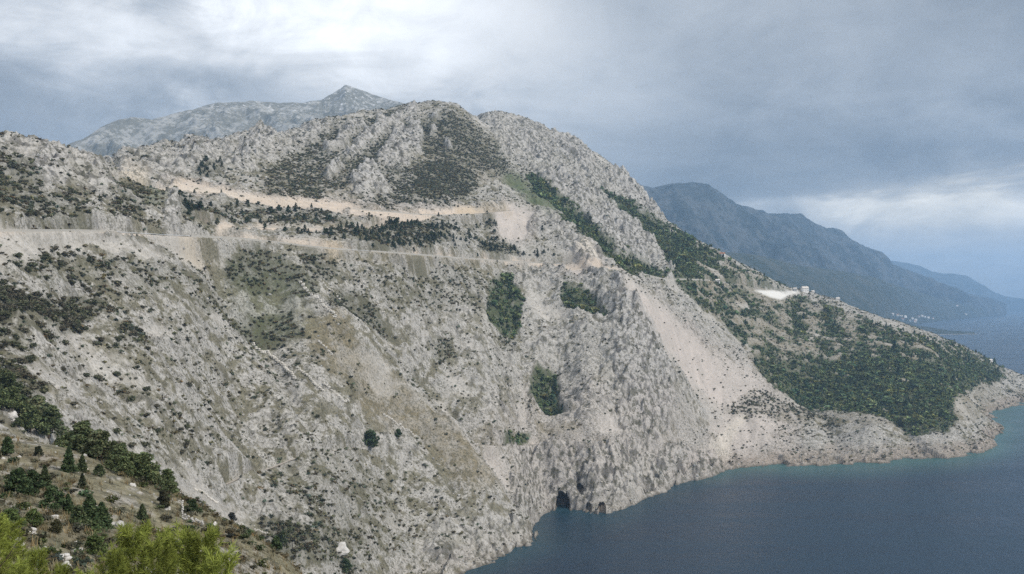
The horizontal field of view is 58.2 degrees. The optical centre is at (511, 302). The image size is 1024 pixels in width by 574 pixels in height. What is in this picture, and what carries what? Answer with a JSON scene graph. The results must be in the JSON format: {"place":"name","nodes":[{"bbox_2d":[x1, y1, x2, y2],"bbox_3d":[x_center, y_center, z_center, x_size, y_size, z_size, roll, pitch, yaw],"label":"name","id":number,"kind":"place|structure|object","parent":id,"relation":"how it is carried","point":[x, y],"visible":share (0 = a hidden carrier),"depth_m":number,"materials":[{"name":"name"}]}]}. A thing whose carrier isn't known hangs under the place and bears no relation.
{"place":"outdoors","nodes":[
{"label":"outdoors","id":0,"kind":"place"},
{"bbox_2d":[66,85,403,157],"bbox_3d":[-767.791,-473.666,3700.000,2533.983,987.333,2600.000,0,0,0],"label":"inland mountain","id":1,"kind":"structure","parent":0,"point":[220,120],"depth_m":3495.32,"materials":[{"name":"stone"}]},
{"bbox_2d":[0,100,1023,573],"bbox_3d":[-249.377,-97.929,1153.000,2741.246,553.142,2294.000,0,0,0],"label":"hillside","id":2,"kind":"structure","parent":0,"point":[656,416],"depth_m":741.01,"materials":[{"name":"stone"}]},
{"bbox_2d":[0,295,9,300],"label":"shrub","id":3,"kind":"object","parent":2,"relation":"on","point":[4,297],"visible":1,"depth_m":340.54,"materials":[{"name":"green plant"}]},
{"bbox_2d":[0,436,14,455],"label":"tree","id":4,"kind":"object","parent":2,"relation":"on","point":[7,447],"visible":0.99,"depth_m":103.08,"materials":[{"name":"green plant"}]},
{"bbox_2d":[2,359,12,366],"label":"shrub","id":5,"kind":"object","parent":2,"relation":"on","point":[7,362],"visible":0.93,"depth_m":282.39,"materials":[{"name":"green plant"}]},
{"bbox_2d":[0,389,15,410],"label":"shrub","id":6,"kind":"object","parent":2,"relation":"on","point":[4,396],"visible":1,"depth_m":235.08,"materials":[{"name":"green plant"}]},
{"bbox_2d":[0,512,17,573],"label":"young pine","id":7,"kind":"object","parent":2,"relation":"on","point":[5,550],"visible":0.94,"depth_m":14.02,"materials":[{"name":"green plant"}]},
{"bbox_2d":[0,368,23,390],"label":"shrub","id":8,"kind":"object","parent":2,"relation":"on","point":[7,378],"visible":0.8,"depth_m":245.08,"materials":[{"name":"green plant"}]},
{"bbox_2d":[8,411,17,421],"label":"boulder","id":9,"kind":"object","parent":2,"relation":"on","point":[13,415],"visible":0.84,"depth_m":234.84,"materials":[{"name":"stone"}]},
{"bbox_2d":[0,508,28,525],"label":"juniper","id":10,"kind":"object","parent":2,"relation":"on","point":[13,515],"visible":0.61,"depth_m":56.58,"materials":[{"name":"green plant"}]},
{"bbox_2d":[3,385,30,411],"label":"shrub","id":11,"kind":"object","parent":2,"relation":"on","point":[13,393],"visible":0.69,"depth_m":239.69,"materials":[{"name":"green plant"}]},
{"bbox_2d":[11,417,23,426],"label":"shrub","id":12,"kind":"object","parent":2,"relation":"on","point":[17,422],"visible":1,"depth_m":233.58,"materials":[{"name":"green plant"}]},
{"bbox_2d":[13,252,23,257],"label":"shrub","id":13,"kind":"object","parent":2,"relation":"on","point":[18,254],"visible":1,"depth_m":398.39,"materials":[{"name":"green plant"}]},
{"bbox_2d":[0,515,38,573],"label":"young pine","id":14,"kind":"object","parent":2,"relation":"on","point":[12,533],"visible":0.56,"depth_m":14.52,"materials":[{"name":"green plant"}]},
{"bbox_2d":[4,467,35,495],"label":"juniper","id":15,"kind":"object","parent":2,"relation":"on","point":[20,478],"visible":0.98,"depth_m":78.27,"materials":[{"name":"green plant"}]},
{"bbox_2d":[7,555,33,573],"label":"young pine","id":16,"kind":"object","parent":2,"relation":"on","point":[21,569],"visible":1,"depth_m":12.51,"materials":[{"name":"green plant"}]},
{"bbox_2d":[14,357,27,363],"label":"shrub","id":17,"kind":"object","parent":2,"relation":"on","point":[21,361],"visible":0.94,"depth_m":296.76,"materials":[{"name":"green plant"}]},
{"bbox_2d":[13,394,28,410],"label":"shrub","id":18,"kind":"object","parent":2,"relation":"on","point":[24,398],"visible":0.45,"depth_m":244.33,"materials":[{"name":"green plant"}]},
{"bbox_2d":[18,327,30,332],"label":"shrub","id":19,"kind":"object","parent":2,"relation":"on","point":[25,330],"visible":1,"depth_m":327.61,"materials":[{"name":"green plant"}]},
{"bbox_2d":[21,419,30,429],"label":"shrub","id":20,"kind":"object","parent":2,"relation":"on","point":[24,424],"visible":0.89,"depth_m":237.54,"materials":[{"name":"green plant"}]},
{"bbox_2d":[19,387,33,395],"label":"shrub","id":21,"kind":"object","parent":2,"relation":"on","point":[27,391],"visible":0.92,"depth_m":267.10,"materials":[{"name":"green plant"}]},
{"bbox_2d":[23,372,31,378],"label":"shrub","id":22,"kind":"object","parent":2,"relation":"on","point":[26,375],"visible":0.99,"depth_m":282.70,"materials":[{"name":"green plant"}]},
{"bbox_2d":[25,266,33,272],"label":"shrub","id":23,"kind":"object","parent":2,"relation":"on","point":[28,268],"visible":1,"depth_m":393.46,"materials":[{"name":"green plant"}]},
{"bbox_2d":[25,354,37,360],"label":"shrub","id":24,"kind":"object","parent":2,"relation":"on","point":[33,356],"visible":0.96,"depth_m":305.93,"materials":[{"name":"green plant"}]},
{"bbox_2d":[16,396,50,423],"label":"shrub","id":25,"kind":"object","parent":2,"relation":"on","point":[38,402],"visible":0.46,"depth_m":243.52,"materials":[{"name":"green plant"}]},
{"bbox_2d":[23,508,44,527],"bbox_3d":[-32.011,14.513,61.161,1.593,1.621,1.733,0,0,-1],"label":"juniper","id":26,"kind":"object","parent":2,"relation":"on","point":[36,518],"visible":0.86,"depth_m":61.05,"materials":[{"name":"green plant"}]},
{"bbox_2d":[26,469,45,495],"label":"juniper","id":27,"kind":"object","parent":2,"relation":"on","point":[33,476],"visible":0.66,"depth_m":82.35,"materials":[{"name":"green plant"}]},
{"bbox_2d":[20,405,52,432],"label":"shrub","id":28,"kind":"object","parent":2,"relation":"on","point":[31,416],"visible":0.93,"depth_m":238.26,"materials":[{"name":"green plant"}]},
{"bbox_2d":[23,545,52,573],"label":"young pine","id":29,"kind":"object","parent":2,"relation":"on","point":[35,555],"visible":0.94,"depth_m":12.99,"materials":[{"name":"green plant"}]},
{"bbox_2d":[32,446,43,455],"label":"shrub","id":30,"kind":"object","parent":2,"relation":"on","point":[37,449],"visible":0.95,"depth_m":105.76,"materials":[{"name":"green plant"}]},
{"bbox_2d":[32,395,50,408],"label":"shrub","id":31,"kind":"object","parent":2,"relation":"on","point":[47,404],"visible":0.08,"depth_m":250.12,"materials":[{"name":"green plant"}]},
{"bbox_2d":[36,381,47,385],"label":"shrub","id":32,"kind":"object","parent":2,"relation":"on","point":[43,383],"visible":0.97,"depth_m":289.57,"materials":[{"name":"green plant"}]},
{"bbox_2d":[40,385,48,393],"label":"shrub","id":33,"kind":"object","parent":2,"relation":"on","point":[45,389],"visible":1,"depth_m":286.09,"materials":[{"name":"green plant"}]},
{"bbox_2d":[39,464,52,489],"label":"juniper","id":34,"kind":"object","parent":2,"relation":"on","point":[45,476],"visible":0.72,"depth_m":87.68,"materials":[{"name":"green plant"}]},
{"bbox_2d":[38,485,65,510],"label":"juniper","id":35,"kind":"object","parent":2,"relation":"on","point":[58,498],"visible":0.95,"depth_m":76.25,"materials":[{"name":"green plant"}]},
{"bbox_2d":[35,407,69,441],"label":"shrub","id":36,"kind":"object","parent":2,"relation":"on","point":[50,416],"visible":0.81,"depth_m":243.27,"materials":[{"name":"green plant"}]},
{"bbox_2d":[47,519,62,533],"bbox_3d":[-31.246,15.352,62.645,1.217,1.164,1.081,0,0,-24],"label":"shrub","id":37,"kind":"object","parent":2,"relation":"on","point":[56,524],"visible":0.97,"depth_m":62.49,"materials":[{"name":"green plant"}]},
{"bbox_2d":[50,404,62,418],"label":"shrub","id":38,"kind":"object","parent":2,"relation":"on","point":[58,412],"visible":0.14,"depth_m":258.61,"materials":[{"name":"green plant"}]},
{"bbox_2d":[0,229,115,231],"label":"retaining wall","id":39,"kind":"structure","parent":2,"relation":"on","point":[42,230],"depth_m":452.11,"materials":[{"name":"stone"}]},
{"bbox_2d":[55,434,69,445],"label":"shrub","id":40,"kind":"object","parent":2,"relation":"on","point":[64,437],"visible":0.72,"depth_m":120.53,"materials":[{"name":"green plant"}]},
{"bbox_2d":[53,562,73,573],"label":"young pine","id":41,"kind":"object","parent":2,"relation":"on","point":[63,568],"visible":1,"depth_m":12.48,"materials":[{"name":"green plant"}]},
{"bbox_2d":[60,553,71,560],"bbox_3d":[-26.143,14.781,53.284,1.023,0.468,1.063,0,0,24],"label":"boulder","id":42,"kind":"object","parent":2,"relation":"on","point":[68,557],"visible":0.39,"depth_m":53.22,"materials":[{"name":"stone"}]},
{"bbox_2d":[61,493,74,514],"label":"juniper","id":43,"kind":"object","parent":2,"relation":"on","point":[68,506],"visible":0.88,"depth_m":77.33,"materials":[{"name":"green plant"}]},
{"bbox_2d":[60,446,79,472],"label":"juniper","id":44,"kind":"object","parent":2,"relation":"on","point":[68,465],"visible":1,"depth_m":100.46,"materials":[{"name":"green plant"}]},
{"bbox_2d":[59,420,95,449],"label":"shrub","id":45,"kind":"object","parent":2,"relation":"on","point":[80,427],"visible":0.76,"depth_m":120.10,"materials":[{"name":"green plant"}]},
{"bbox_2d":[67,505,92,527],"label":"juniper","id":46,"kind":"object","parent":2,"relation":"on","point":[79,514],"visible":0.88,"depth_m":69.96,"materials":[{"name":"green plant"}]},
{"bbox_2d":[76,473,88,488],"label":"juniper","id":47,"kind":"object","parent":2,"relation":"on","point":[82,482],"visible":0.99,"depth_m":93.32,"materials":[{"name":"green plant"}]},
{"bbox_2d":[76,454,89,471],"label":"juniper","id":48,"kind":"object","parent":2,"relation":"on","point":[82,466],"visible":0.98,"depth_m":103.06,"materials":[{"name":"green plant"}]},
{"bbox_2d":[75,429,92,451],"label":"shrub","id":49,"kind":"object","parent":2,"relation":"on","point":[87,433],"visible":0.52,"depth_m":119.81,"materials":[{"name":"green plant"}]},
{"bbox_2d":[73,567,97,573],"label":"young pine","id":50,"kind":"object","parent":2,"relation":"on","point":[77,571],"visible":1,"depth_m":12.54,"materials":[{"name":"green plant"}]},
{"bbox_2d":[80,493,103,529],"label":"juniper","id":51,"kind":"object","parent":2,"relation":"on","point":[90,508],"visible":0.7,"depth_m":71.71,"materials":[{"name":"green plant"}]},
{"bbox_2d":[1,438,183,572],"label":"loose stones","id":52,"kind":"object","parent":2,"relation":"on","point":[139,492],"visible":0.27,"depth_m":101.35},
{"bbox_2d":[79,431,111,459],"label":"shrub","id":53,"kind":"object","parent":2,"relation":"on","point":[92,441],"visible":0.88,"depth_m":116.46,"materials":[{"name":"green plant"}]},
{"bbox_2d":[84,534,107,555],"bbox_3d":[-27.231,16.048,60.372,1.864,1.714,1.470,0,0,43],"label":"juniper","id":54,"kind":"object","parent":2,"relation":"on","point":[93,541],"visible":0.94,"depth_m":60.24,"materials":[{"name":"green plant"}]},
{"bbox_2d":[92,464,105,476],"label":"juniper","id":55,"kind":"object","parent":2,"relation":"on","point":[98,468],"visible":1,"depth_m":103.08,"materials":[{"name":"green plant"}]},
{"bbox_2d":[83,429,117,460],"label":"shrub","id":56,"kind":"object","parent":2,"relation":"on","point":[106,438],"visible":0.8,"depth_m":116.98,"materials":[{"name":"green plant"}]},
{"bbox_2d":[97,501,116,530],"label":"juniper","id":57,"kind":"object","parent":2,"relation":"on","point":[104,515],"visible":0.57,"depth_m":74.55,"materials":[{"name":"green plant"}]},
{"bbox_2d":[90,540,129,573],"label":"young pine","id":58,"kind":"object","parent":2,"relation":"on","point":[115,566],"visible":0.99,"depth_m":13.53,"materials":[{"name":"green plant"}]},
{"bbox_2d":[104,460,115,470],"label":"shrub","id":59,"kind":"object","parent":2,"relation":"on","point":[110,465],"visible":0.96,"depth_m":109.90,"materials":[{"name":"green plant"}]},
{"bbox_2d":[105,454,117,465],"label":"shrub","id":60,"kind":"object","parent":2,"relation":"on","point":[110,456],"visible":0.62,"depth_m":112.44,"materials":[{"name":"green plant"}]},
{"bbox_2d":[103,442,133,466],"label":"shrub","id":61,"kind":"object","parent":2,"relation":"on","point":[120,450],"visible":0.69,"depth_m":112.96,"materials":[{"name":"green plant"}]},
{"bbox_2d":[111,520,125,527],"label":"boulder","id":62,"kind":"object","parent":2,"relation":"on","point":[116,523],"visible":0.44,"depth_m":80.28,"materials":[{"name":"stone"}]},
{"bbox_2d":[112,456,137,475],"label":"shrub","id":63,"kind":"object","parent":2,"relation":"on","point":[125,462],"visible":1,"depth_m":108.89,"materials":[{"name":"green plant"}]},
{"bbox_2d":[122,452,138,474],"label":"shrub","id":64,"kind":"object","parent":2,"relation":"on","point":[132,455],"visible":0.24,"depth_m":111.99,"materials":[{"name":"green plant"}]},
{"bbox_2d":[106,519,159,573],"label":"young pine","id":65,"kind":"object","parent":2,"relation":"on","point":[129,542],"visible":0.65,"depth_m":14.94,"materials":[{"name":"green plant"}]},
{"bbox_2d":[135,503,148,520],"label":"juniper","id":66,"kind":"object","parent":2,"relation":"on","point":[142,514],"visible":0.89,"depth_m":89.85,"materials":[{"name":"green plant"}]},
{"bbox_2d":[129,451,160,480],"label":"shrub","id":67,"kind":"object","parent":2,"relation":"on","point":[143,464],"visible":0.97,"depth_m":110.34,"materials":[{"name":"green plant"}]},
{"bbox_2d":[0,433,301,573],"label":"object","id":68,"kind":"structure","parent":2,"relation":"on","point":[54,553],"depth_m":86.96,"materials":[{"name":"dry grass"},{"name":"soil"},{"name":"stone"}]},
{"bbox_2d":[0,434,302,573],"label":"dry grass","id":69,"kind":"structure","parent":2,"relation":"on","point":[58,480],"depth_m":92.70,"materials":[{"name":"brown plant"}]},
{"bbox_2d":[144,467,162,483],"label":"shrub","id":70,"kind":"object","parent":2,"relation":"on","point":[159,479],"visible":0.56,"depth_m":111.08,"materials":[{"name":"green plant"}]},
{"bbox_2d":[133,525,178,573],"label":"young pine","id":71,"kind":"object","parent":2,"relation":"on","point":[153,552],"visible":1,"depth_m":14.00,"materials":[{"name":"green plant"}]},
{"bbox_2d":[156,489,170,507],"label":"shrub","id":72,"kind":"object","parent":2,"relation":"on","point":[163,498],"visible":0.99,"depth_m":99.23,"materials":[{"name":"green plant"}]},
{"bbox_2d":[158,478,178,493],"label":"shrub","id":73,"kind":"object","parent":2,"relation":"on","point":[169,485],"visible":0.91,"depth_m":107.35,"materials":[{"name":"green plant"}]},
{"bbox_2d":[161,468,177,483],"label":"shrub","id":74,"kind":"object","parent":2,"relation":"on","point":[167,473],"visible":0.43,"depth_m":115.40,"materials":[{"name":"green plant"}]},
{"bbox_2d":[153,517,200,573],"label":"young pine","id":75,"kind":"object","parent":2,"relation":"on","point":[168,539],"visible":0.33,"depth_m":15.36,"materials":[{"name":"green plant"}]},
{"bbox_2d":[181,500,203,524],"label":"stone ruin","id":76,"kind":"object","parent":2,"relation":"on","point":[192,519],"visible":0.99,"depth_m":98.18,"materials":[{"name":"stone"}]},
{"bbox_2d":[184,499,203,512],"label":"shrub","id":77,"kind":"object","parent":2,"relation":"on","point":[192,504],"visible":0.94,"depth_m":101.80,"materials":[{"name":"green plant"}]},
{"bbox_2d":[172,521,228,573],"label":"young pine","id":78,"kind":"object","parent":2,"relation":"on","point":[193,544],"visible":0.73,"depth_m":14.42,"materials":[{"name":"green plant"}]},
{"bbox_2d":[193,488,218,503],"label":"dry stone wall","id":79,"kind":"structure","parent":2,"relation":"on","point":[208,496],"depth_m":394.14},
{"bbox_2d":[197,540,240,573],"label":"young pine","id":80,"kind":"object","parent":2,"relation":"on","point":[227,567],"visible":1,"depth_m":12.98,"materials":[{"name":"green plant"}]},
{"bbox_2d":[228,512,236,520],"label":"shrub","id":81,"kind":"object","parent":2,"relation":"on","point":[231,515],"visible":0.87,"depth_m":417.20,"materials":[{"name":"green plant"}]},
{"bbox_2d":[190,235,349,249],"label":"retaining wall","id":82,"kind":"structure","parent":2,"relation":"on","point":[200,236],"depth_m":668.54,"materials":[{"name":"stone"}]},
{"bbox_2d":[251,342,296,378],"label":"dry stone wall","id":83,"kind":"structure","parent":2,"relation":"on","point":[278,361],"depth_m":599.67,"materials":[{"name":"stone"}]},
{"bbox_2d":[270,536,282,550],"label":"shrub","id":84,"kind":"object","parent":2,"relation":"on","point":[276,542],"visible":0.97,"depth_m":103.11,"materials":[{"name":"green plant"}]},
{"bbox_2d":[277,530,287,543],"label":"shrub","id":85,"kind":"object","parent":2,"relation":"on","point":[281,535],"visible":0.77,"depth_m":433.04,"materials":[{"name":"green plant"}]},
{"bbox_2d":[242,226,328,227],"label":"retaining wall","id":86,"kind":"structure","parent":2,"relation":"on","point":[282,227],"depth_m":733.60,"materials":[{"name":"stone"}]},
{"bbox_2d":[226,449,347,483],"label":"footpath","id":87,"kind":"structure","parent":2,"relation":"on","point":[270,467],"depth_m":504.40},
{"bbox_2d":[296,366,324,391],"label":"dry stone wall","id":88,"kind":"structure","parent":2,"relation":"on","point":[310,378],"depth_m":589.94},
{"bbox_2d":[298,281,336,317],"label":"dry stone wall","id":89,"kind":"structure","parent":2,"relation":"on","point":[320,300],"depth_m":652.97,"materials":[{"name":"stone"}]},
{"bbox_2d":[323,382,349,401],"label":"dry stone wall","id":90,"kind":"structure","parent":2,"relation":"on","point":[340,397],"depth_m":592.62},
{"bbox_2d":[336,542,349,555],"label":"boulder","id":91,"kind":"object","parent":2,"relation":"on","point":[343,549],"visible":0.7,"depth_m":482.34,"materials":[{"name":"stone"}]},
{"bbox_2d":[341,558,351,573],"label":"shrub","id":92,"kind":"object","parent":2,"relation":"on","point":[347,563],"visible":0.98,"depth_m":476.11,"materials":[{"name":"green plant"}]},
{"bbox_2d":[362,429,379,447],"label":"shrub","id":93,"kind":"object","parent":2,"relation":"on","point":[370,435],"visible":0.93,"depth_m":599.39,"materials":[{"name":"green plant"}]},
{"bbox_2d":[361,279,384,312],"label":"dry stone wall","id":94,"kind":"structure","parent":2,"relation":"on","point":[373,296],"depth_m":712.51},
{"bbox_2d":[395,428,401,437],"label":"shrub","id":95,"kind":"object","parent":2,"relation":"on","point":[398,432],"visible":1,"depth_m":636.61,"materials":[{"name":"green plant"}]},
{"bbox_2d":[383,413,416,436],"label":"dry stone wall","id":96,"kind":"structure","parent":2,"relation":"on","point":[389,417],"depth_m":647.59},
{"bbox_2d":[352,208,468,215],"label":"retaining wall","id":97,"kind":"structure","parent":2,"relation":"on","point":[407,213],"depth_m":927.52,"materials":[{"name":"stone"}]},
{"bbox_2d":[116,231,782,293],"bbox_3d":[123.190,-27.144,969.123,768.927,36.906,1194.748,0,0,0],"label":"guard rail","id":98,"kind":"object","parent":2,"relation":"on","point":[189,235],"visible":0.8,"depth_m":567.34,"materials":[{"name":"metal"}]},
{"bbox_2d":[370,250,543,263],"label":"retaining wall","id":99,"kind":"structure","parent":2,"relation":"on","point":[451,256],"depth_m":872.36,"materials":[{"name":"stone"}]},
{"bbox_2d":[0,103,1022,573],"bbox_3d":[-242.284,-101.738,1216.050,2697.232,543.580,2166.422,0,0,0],"label":"rubble","id":100,"kind":"object","parent":2,"relation":"on","point":[372,371],"visible":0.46,"depth_m":628.74,"materials":[{"name":"stone"}]},
{"bbox_2d":[0,100,1023,573],"bbox_3d":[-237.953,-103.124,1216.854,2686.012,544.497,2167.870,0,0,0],"label":"scrub","id":101,"kind":"object","parent":2,"relation":"on","point":[434,186],"visible":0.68,"depth_m":709.26,"materials":[{"name":"green plant"}]},
{"bbox_2d":[638,272,721,281],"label":"retaining wall","id":102,"kind":"structure","parent":2,"relation":"on","point":[679,279],"depth_m":1183.59,"materials":[{"name":"stone"}]},
{"bbox_2d":[486,172,1008,444],"bbox_3d":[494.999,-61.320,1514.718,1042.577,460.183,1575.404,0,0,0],"label":"woodland","id":103,"kind":"object","parent":2,"relation":"on","point":[932,381],"visible":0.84,"depth_m":1250.85,"materials":[{"name":"green plant"}]},
{"bbox_2d":[801,286,808,292],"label":"house","id":104,"kind":"structure","parent":2,"relation":"on","point":[805,289],"depth_m":1594.93,"materials":[{"name":"concrete"}]},
{"bbox_2d":[0,0,1023,298],"label":"sky","id":105,"kind":"structure","parent":0,"point":[895,126],"materials":[{"name":"grey"}]},
{"bbox_2d":[464,311,1023,573],"bbox_3d":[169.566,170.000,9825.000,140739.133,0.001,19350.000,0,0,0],"label":"sea","id":106,"kind":"structure","parent":0,"point":[961,515],"depth_m":713.18,"materials":[{"name":"liquid"}]},
{"bbox_2d":[639,182,1005,315],"bbox_3d":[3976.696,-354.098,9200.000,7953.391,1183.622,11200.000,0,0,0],"label":"coastal mountain","id":107,"kind":"structure","parent":0,"point":[708,214],"depth_m":6793.96,"materials":[{"name":"stone"}]},
{"bbox_2d":[725,252,988,324],"bbox_3d":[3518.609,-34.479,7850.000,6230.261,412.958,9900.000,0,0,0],"label":"wooded foothill","id":108,"kind":"structure","parent":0,"point":[878,296],"depth_m":5610.12,"materials":[{"name":"plant"}]},
{"bbox_2d":[911,325,974,333],"bbox_3d":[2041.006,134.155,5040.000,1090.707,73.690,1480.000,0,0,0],"label":"wooded headland","id":109,"kind":"structure","parent":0,"point":[937,330],"depth_m":4986.87,"materials":[{"name":"plant"}]},
{"bbox_2d":[891,261,1023,311],"bbox_3d":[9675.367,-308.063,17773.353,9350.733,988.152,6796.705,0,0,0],"label":"distant mountain","id":110,"kind":"structure","parent":0,"point":[967,284],"depth_m":16644.31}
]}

